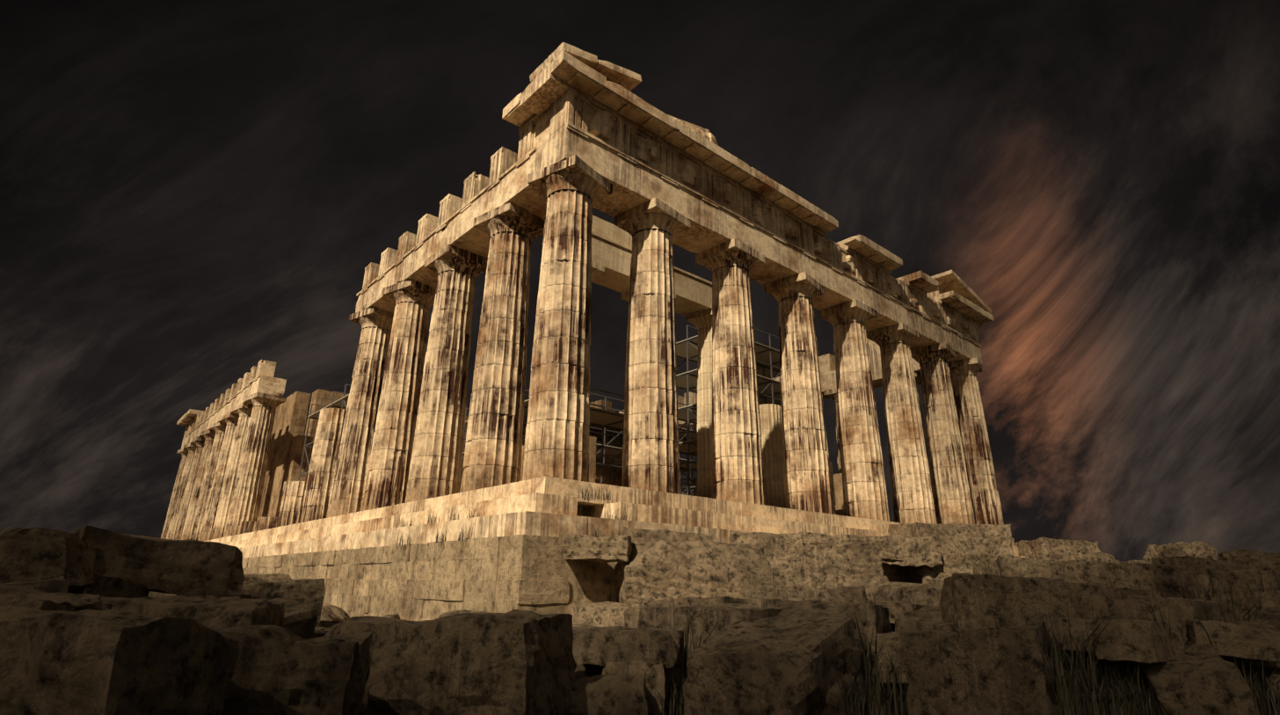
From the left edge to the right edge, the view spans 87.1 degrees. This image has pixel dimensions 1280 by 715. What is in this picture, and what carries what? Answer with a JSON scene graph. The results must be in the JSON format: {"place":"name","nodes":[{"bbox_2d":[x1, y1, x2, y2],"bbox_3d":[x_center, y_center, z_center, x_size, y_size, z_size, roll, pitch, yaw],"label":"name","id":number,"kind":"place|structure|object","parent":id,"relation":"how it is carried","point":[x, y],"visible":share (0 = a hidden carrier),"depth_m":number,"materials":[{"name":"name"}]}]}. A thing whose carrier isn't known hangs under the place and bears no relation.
{"place":"outdoors","nodes":[
{"label":"outdoors","id":0,"kind":"place"},
{"bbox_2d":[0,0,1279,561],"label":"sky","id":1,"kind":"structure","parent":0,"point":[194,193],"materials":[{"name":"black"}]},
{"bbox_2d":[671,694,1279,714],"bbox_3d":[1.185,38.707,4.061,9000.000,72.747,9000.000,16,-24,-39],"label":"terrain","id":2,"kind":"structure","parent":0,"point":[1274,712],"depth_m":8.10,"materials":[{"name":"brown stone"}]},
{"bbox_2d":[242,534,907,620],"bbox_3d":[-13.922,18.435,50.814,34.292,4.870,72.674,16,-24,-39],"label":"stone foundation","id":3,"kind":"object","parent":2,"relation":"on","point":[538,574],"visible":0.06,"depth_m":17.34,"materials":[{"name":"beige stone"}]},
{"bbox_2d":[203,476,1029,558],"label":"crepidoma steps","id":4,"kind":"structure","parent":3,"relation":"on","point":[549,506],"depth_m":20.33,"materials":[{"name":"stone"}]},
{"bbox_2d":[160,448,188,538],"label":"column","id":5,"kind":"structure","parent":4,"relation":"on","point":[183,453],"depth_m":68.41,"materials":[{"name":"stone"}]},
{"bbox_2d":[166,443,196,538],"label":"column","id":6,"kind":"structure","parent":4,"relation":"on","point":[191,447],"depth_m":65.70,"materials":[{"name":"stone"}]},
{"bbox_2d":[173,436,205,539],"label":"column","id":7,"kind":"structure","parent":4,"relation":"on","point":[199,441],"depth_m":62.64,"materials":[{"name":"stone"}]},
{"bbox_2d":[180,429,215,539],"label":"column","id":8,"kind":"structure","parent":4,"relation":"on","point":[209,435],"depth_m":59.57,"materials":[{"name":"stone"}]},
{"bbox_2d":[189,421,226,539],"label":"column","id":9,"kind":"structure","parent":4,"relation":"on","point":[219,427],"depth_m":56.43,"materials":[{"name":"stone"}]},
{"bbox_2d":[198,412,239,540],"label":"column","id":10,"kind":"structure","parent":4,"relation":"on","point":[230,419],"depth_m":53.34,"materials":[{"name":"stone"}]},
{"bbox_2d":[210,402,253,539],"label":"column","id":11,"kind":"structure","parent":4,"relation":"on","point":[243,410],"depth_m":50.26,"materials":[{"name":"stone"}]},
{"bbox_2d":[238,521,256,534],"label":"column","id":12,"kind":"structure","parent":4,"relation":"on","point":[247,527],"depth_m":42.59,"materials":[{"name":"stone"}]},
{"bbox_2d":[223,392,286,537],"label":"column","id":13,"kind":"structure","parent":4,"relation":"on","point":[245,504],"depth_m":47.42,"materials":[{"name":"stone"}]},
{"bbox_2d":[254,516,277,530],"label":"column","id":14,"kind":"structure","parent":4,"relation":"on","point":[265,522],"depth_m":39.55,"materials":[{"name":"stone"}]},
{"bbox_2d":[275,480,306,527],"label":"column","id":15,"kind":"structure","parent":4,"relation":"on","point":[290,506],"depth_m":36.77,"materials":[{"name":"stone"}]},
{"bbox_2d":[298,407,346,523],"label":"column","id":16,"kind":"structure","parent":4,"relation":"on","point":[320,479],"depth_m":34.27,"materials":[{"name":"stone"}]},
{"bbox_2d":[327,305,393,517],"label":"column","id":17,"kind":"structure","parent":4,"relation":"on","point":[348,492],"depth_m":31.93,"materials":[{"name":"stone"}]},
{"bbox_2d":[361,278,436,510],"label":"column","id":18,"kind":"structure","parent":4,"relation":"on","point":[389,463],"depth_m":28.89,"materials":[{"name":"stone"}]},
{"bbox_2d":[405,243,487,502],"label":"column","id":19,"kind":"structure","parent":4,"relation":"on","point":[435,466],"depth_m":25.79,"materials":[{"name":"stone"}]},
{"bbox_2d":[459,201,545,492],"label":"column","id":20,"kind":"structure","parent":4,"relation":"on","point":[493,451],"depth_m":22.72,"materials":[{"name":"stone"}]},
{"bbox_2d":[298,324,781,495],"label":"scaffolding tubes","id":21,"kind":"object","parent":4,"relation":"on","point":[689,470],"visible":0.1,"depth_m":38.43},
{"bbox_2d":[307,334,781,471],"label":"scaffolding decks","id":22,"kind":"object","parent":21,"relation":"on","point":[600,418],"visible":0.15,"depth_m":39.55,"materials":[{"name":"brown wood"}]},
{"bbox_2d":[258,388,844,516],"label":"cella walls","id":23,"kind":"structure","parent":4,"relation":"on","point":[287,439],"depth_m":56.30,"materials":[{"name":"beige stone"}]},
{"bbox_2d":[620,290,676,301],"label":"column","id":24,"kind":"structure","parent":23,"relation":"on","point":[624,295],"depth_m":31.01,"materials":[{"name":"stone"}]},
{"bbox_2d":[829,460,836,514],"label":"column","id":25,"kind":"structure","parent":23,"relation":"on","point":[832,484],"depth_m":36.16,"materials":[{"name":"stone"}]},
{"bbox_2d":[522,154,612,481],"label":"column","id":26,"kind":"structure","parent":4,"relation":"on","point":[572,188],"depth_m":20.04,"materials":[{"name":"stone"}]},
{"bbox_2d":[176,50,993,448],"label":"entablature","id":27,"kind":"structure","parent":26,"relation":"on","point":[632,148],"depth_m":26.84,"materials":[{"name":"stone"}]},
{"bbox_2d":[529,42,991,312],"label":"pediment remains","id":28,"kind":"object","parent":27,"relation":"on","point":[630,80],"visible":0.35,"depth_m":23.53,"materials":[{"name":"stone"}]},
{"bbox_2d":[591,260,604,278],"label":"column","id":29,"kind":"structure","parent":4,"relation":"on","point":[597,268],"depth_m":28.29,"materials":[{"name":"stone"}]},
{"bbox_2d":[591,215,712,316],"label":"stone beam","id":30,"kind":"structure","parent":29,"relation":"on","point":[612,248],"depth_m":29.83,"materials":[{"name":"stone"}]},
{"bbox_2d":[613,197,690,494],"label":"column","id":31,"kind":"structure","parent":4,"relation":"on","point":[650,454],"depth_m":22.36,"materials":[{"name":"stone"}]},
{"bbox_2d":[685,308,712,498],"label":"column","id":32,"kind":"structure","parent":4,"relation":"on","point":[701,322],"depth_m":31.89,"materials":[{"name":"stone"}]},
{"bbox_2d":[695,238,765,504],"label":"column","id":33,"kind":"structure","parent":4,"relation":"on","point":[738,475],"depth_m":25.07,"materials":[{"name":"stone"}]},
{"bbox_2d":[759,403,785,508],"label":"column","id":34,"kind":"structure","parent":4,"relation":"on","point":[770,416],"depth_m":33.68,"materials":[{"name":"stone"}]},
{"bbox_2d":[763,271,834,514],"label":"column","id":35,"kind":"structure","parent":4,"relation":"on","point":[807,478],"depth_m":27.76,"materials":[{"name":"stone"}]},
{"bbox_2d":[823,387,841,472],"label":"column","id":36,"kind":"structure","parent":4,"relation":"on","point":[832,393],"depth_m":45.40,"materials":[{"name":"stone"}]},
{"bbox_2d":[818,298,889,521],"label":"column","id":37,"kind":"structure","parent":4,"relation":"on","point":[864,487],"depth_m":30.48,"materials":[{"name":"stone"}]},
{"bbox_2d":[865,322,936,523],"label":"column","id":38,"kind":"structure","parent":4,"relation":"on","point":[912,499],"depth_m":33.20,"materials":[{"name":"stone"}]},
{"bbox_2d":[914,370,932,493],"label":"column","id":39,"kind":"structure","parent":4,"relation":"on","point":[918,378],"depth_m":41.86,"materials":[{"name":"stone"}]},
{"bbox_2d":[910,341,974,523],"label":"column","id":40,"kind":"structure","parent":4,"relation":"on","point":[951,494],"depth_m":35.95,"materials":[{"name":"stone"}]},
{"bbox_2d":[947,356,1003,524],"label":"column","id":41,"kind":"structure","parent":4,"relation":"on","point":[985,501],"depth_m":38.26,"materials":[{"name":"stone"}]},
{"bbox_2d":[0,521,1279,714],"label":"rocks","id":42,"kind":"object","parent":2,"relation":"on","point":[93,620],"depth_m":7.72,"materials":[{"name":"brown stone"}]},
{"bbox_2d":[393,480,1279,714],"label":"weedy grass","id":43,"kind":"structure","parent":2,"relation":"on","point":[874,698],"depth_m":8.30,"materials":[{"name":"brown plant"}]}
]}

